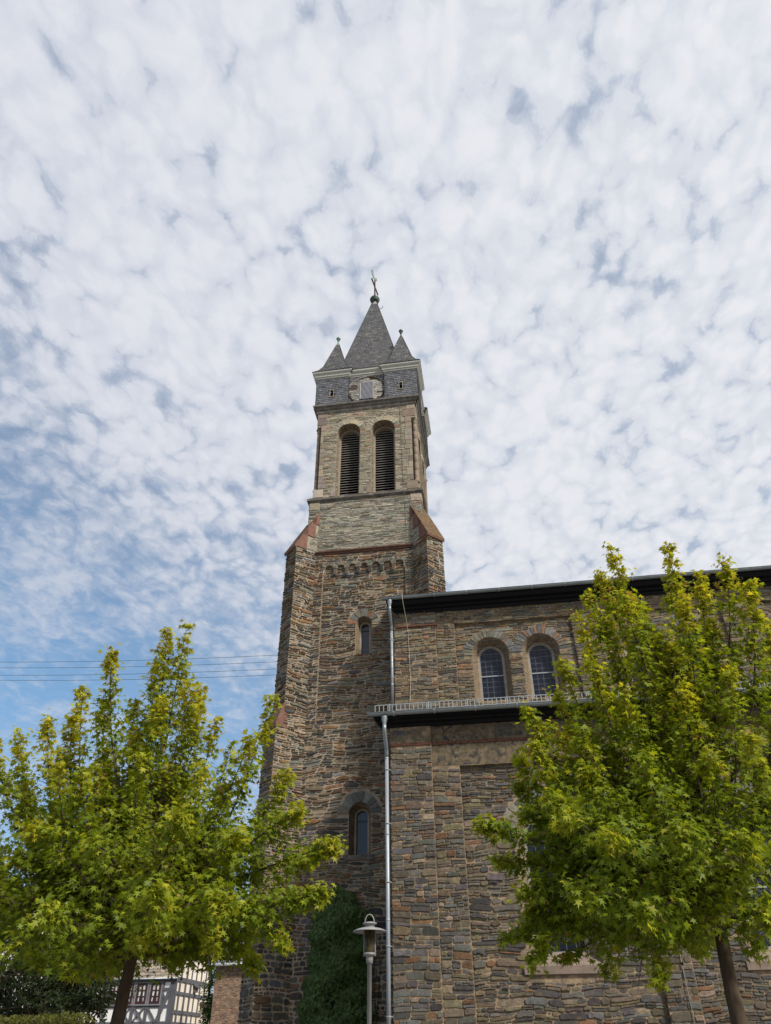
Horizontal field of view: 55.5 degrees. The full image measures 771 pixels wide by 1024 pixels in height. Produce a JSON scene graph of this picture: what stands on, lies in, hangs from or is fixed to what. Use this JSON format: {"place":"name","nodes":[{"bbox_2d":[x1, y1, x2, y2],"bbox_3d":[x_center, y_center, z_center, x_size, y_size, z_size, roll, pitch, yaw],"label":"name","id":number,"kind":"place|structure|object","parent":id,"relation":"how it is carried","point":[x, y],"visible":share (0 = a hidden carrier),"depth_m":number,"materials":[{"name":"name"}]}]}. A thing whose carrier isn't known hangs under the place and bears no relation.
{"place":"outdoors","nodes":[
{"label":"outdoors","id":0,"kind":"place"},
{"bbox_2d":[0,922,43,1010],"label":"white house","id":1,"kind":"structure","parent":0,"point":[13,958],"depth_m":55.97,"materials":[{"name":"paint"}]},
{"bbox_2d":[50,920,211,1023],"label":"half timbered house","id":2,"kind":"structure","parent":0,"point":[167,1001],"depth_m":48.72,"materials":[{"name":"white paint"}]},
{"bbox_2d":[105,984,118,1005],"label":"window","id":3,"kind":"structure","parent":2,"relation":"in","point":[116,989],"depth_m":48.88,"materials":[{"name":"red paint"}]},
{"bbox_2d":[128,982,135,1005],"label":"window","id":4,"kind":"structure","parent":2,"relation":"in","point":[130,1002],"depth_m":48.61,"materials":[{"name":"red paint"}]},
{"bbox_2d":[132,982,149,1005],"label":"window","id":5,"kind":"structure","parent":2,"relation":"in","point":[141,999],"depth_m":48.50,"materials":[{"name":"red paint"}]},
{"bbox_2d":[146,981,163,1005],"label":"window","id":6,"kind":"structure","parent":2,"relation":"in","point":[155,993],"depth_m":48.42,"materials":[{"name":"red paint"}]},
{"bbox_2d":[199,1002,208,1023],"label":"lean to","id":7,"kind":"object","parent":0,"point":[201,1012],"visible":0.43,"depth_m":51.92,"materials":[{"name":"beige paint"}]},
{"bbox_2d":[210,942,243,1023],"bbox_3d":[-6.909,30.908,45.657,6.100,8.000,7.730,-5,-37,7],"label":"pillar","id":8,"kind":"structure","parent":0,"point":[226,999],"depth_m":43.48,"materials":[{"name":"stone"}]},
{"bbox_2d":[0,0,770,996],"label":"sky","id":9,"kind":"structure","parent":0,"point":[560,210],"materials":[{"name":"white"}]},
{"bbox_2d":[10,633,762,680],"bbox_3d":[0.061,2.217,15.959,48.002,2.573,0.008,-5,-37,7],"label":"overhead wire","id":10,"kind":"object","parent":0,"point":[299,673],"visible":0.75,"depth_m":15.42,"materials":[{"name":"black metal"}]},
{"bbox_2d":[95,629,731,674],"bbox_3d":[0.061,2.127,16.026,48.002,2.512,0.008,-5,-37,7],"label":"overhead wire","id":11,"kind":"object","parent":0,"point":[382,662],"visible":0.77,"depth_m":15.29,"materials":[{"name":"black metal"}]},
{"bbox_2d":[75,610,765,661],"bbox_3d":[0.058,1.870,16.217,48.002,2.512,0.008,-5,-37,7],"label":"overhead wire","id":12,"kind":"object","parent":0,"point":[366,649],"visible":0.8,"depth_m":15.55,"materials":[{"name":"black metal"}]},
{"bbox_2d":[72,618,768,667],"bbox_3d":[0.059,1.976,16.137,48.002,2.573,0.008,-5,-37,7],"label":"overhead wire","id":13,"kind":"object","parent":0,"point":[350,657],"visible":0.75,"depth_m":15.47,"materials":[{"name":"black metal"}]},
{"label":"ground","id":14,"kind":"structure","parent":0,"visible":0},
{"bbox_2d":[0,912,90,1023],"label":"tree","id":15,"kind":"object","parent":14,"relation":"on","point":[6,997],"visible":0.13,"depth_m":20.30,"materials":[{"name":"green plant"}]},
{"bbox_2d":[0,1011,95,1023],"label":"hedge","id":16,"kind":"object","parent":14,"relation":"on","point":[62,1018],"visible":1,"depth_m":13.69,"materials":[{"name":"green plant"}]},
{"bbox_2d":[1,955,142,1023],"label":"tree","id":17,"kind":"object","parent":14,"relation":"on","point":[69,999],"visible":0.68,"depth_m":19.25,"materials":[{"name":"green plant"}]},
{"bbox_2d":[0,619,347,1023],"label":"sweetgum tree","id":18,"kind":"object","parent":14,"relation":"on","point":[136,871],"visible":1,"depth_m":9.67,"materials":[{"name":"green plant"}]},
{"bbox_2d":[198,962,215,1023],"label":"vine","id":19,"kind":"object","parent":14,"relation":"on","point":[206,1010],"visible":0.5,"depth_m":47.67,"materials":[{"name":"green plant"}]},
{"bbox_2d":[353,914,385,1023],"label":"street lamp","id":20,"kind":"object","parent":14,"relation":"on","point":[369,928],"visible":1,"depth_m":12.62,"materials":[{"name":"grey metal"}]},
{"bbox_2d":[237,269,770,1023],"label":"church","id":21,"kind":"structure","parent":14,"relation":"on","point":[399,771],"depth_m":24.07,"materials":[{"name":"stone"}]},
{"bbox_2d":[296,885,380,1023],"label":"ivy","id":22,"kind":"object","parent":21,"relation":"attached to","point":[334,984],"visible":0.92,"depth_m":20.71,"materials":[{"name":"green plant"}]},
{"bbox_2d":[338,430,359,495],"bbox_3d":[-1.599,-2.070,33.233,1.000,4.160,0.310,-5,-37,7],"label":"belfry window","id":23,"kind":"structure","parent":21,"relation":"in","point":[349,450],"depth_m":33.37,"materials":[{"name":"wood"}]},
{"bbox_2d":[345,809,372,860],"bbox_3d":[-0.785,10.278,23.383,0.880,1.620,0.570,-5,-37,7],"label":"window","id":24,"kind":"structure","parent":21,"relation":"in","point":[361,835],"depth_m":23.54,"materials":[{"name":"glass"}]},
{"bbox_2d":[360,622,370,653],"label":"window","id":25,"kind":"structure","parent":21,"relation":"in","point":[365,628],"depth_m":27.77,"materials":[{"name":"glass"}]},
{"bbox_2d":[374,426,395,491],"bbox_3d":[-0.017,-2.221,33.047,1.000,4.160,0.310,-5,-37,7],"label":"belfry window","id":26,"kind":"structure","parent":21,"relation":"in","point":[384,437],"depth_m":33.18,"materials":[{"name":"wood"}]},
{"bbox_2d":[478,647,508,700],"bbox_3d":[3.618,5.484,24.818,0.900,2.010,0.050,-5,-37,7],"label":"window","id":27,"kind":"structure","parent":21,"relation":"in","point":[492,673],"depth_m":24.81,"materials":[{"name":"glass"}]},
{"bbox_2d":[527,643,559,697],"bbox_3d":[5.279,5.325,24.623,0.900,2.010,0.050,-5,-37,7],"label":"window","id":28,"kind":"structure","parent":21,"relation":"in","point":[541,670],"depth_m":24.65,"materials":[{"name":"glass"}]},
{"bbox_2d":[523,820,607,975],"bbox_3d":[4.135,9.208,17.916,1.860,3.600,0.370,-5,-37,7],"label":"window","id":29,"kind":"structure","parent":21,"relation":"in","point":[584,967],"depth_m":16.85,"materials":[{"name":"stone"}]},
{"bbox_2d":[624,637,653,686],"bbox_3d":[8.463,5.020,24.249,0.900,2.010,0.050,-5,-37,7],"label":"window","id":30,"kind":"structure","parent":21,"relation":"in","point":[636,637],"depth_m":24.27,"materials":[{"name":"glass"}]},
{"bbox_2d":[676,633,706,681],"bbox_3d":[10.124,4.861,24.054,0.900,2.010,0.050,-5,-37,7],"label":"window","id":31,"kind":"structure","parent":21,"relation":"in","point":[681,633],"depth_m":24.32,"materials":[{"name":"glass"}]},
{"bbox_2d":[722,804,770,970],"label":"window","id":32,"kind":"structure","parent":21,"relation":"in","point":[751,967],"depth_m":16.78,"materials":[{"name":"glass"}]},
{"bbox_2d":[469,541,770,1023],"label":"sweetgum tree","id":33,"kind":"object","parent":14,"relation":"on","point":[631,856],"visible":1,"depth_m":9.23,"materials":[{"name":"green plant"}]}
]}

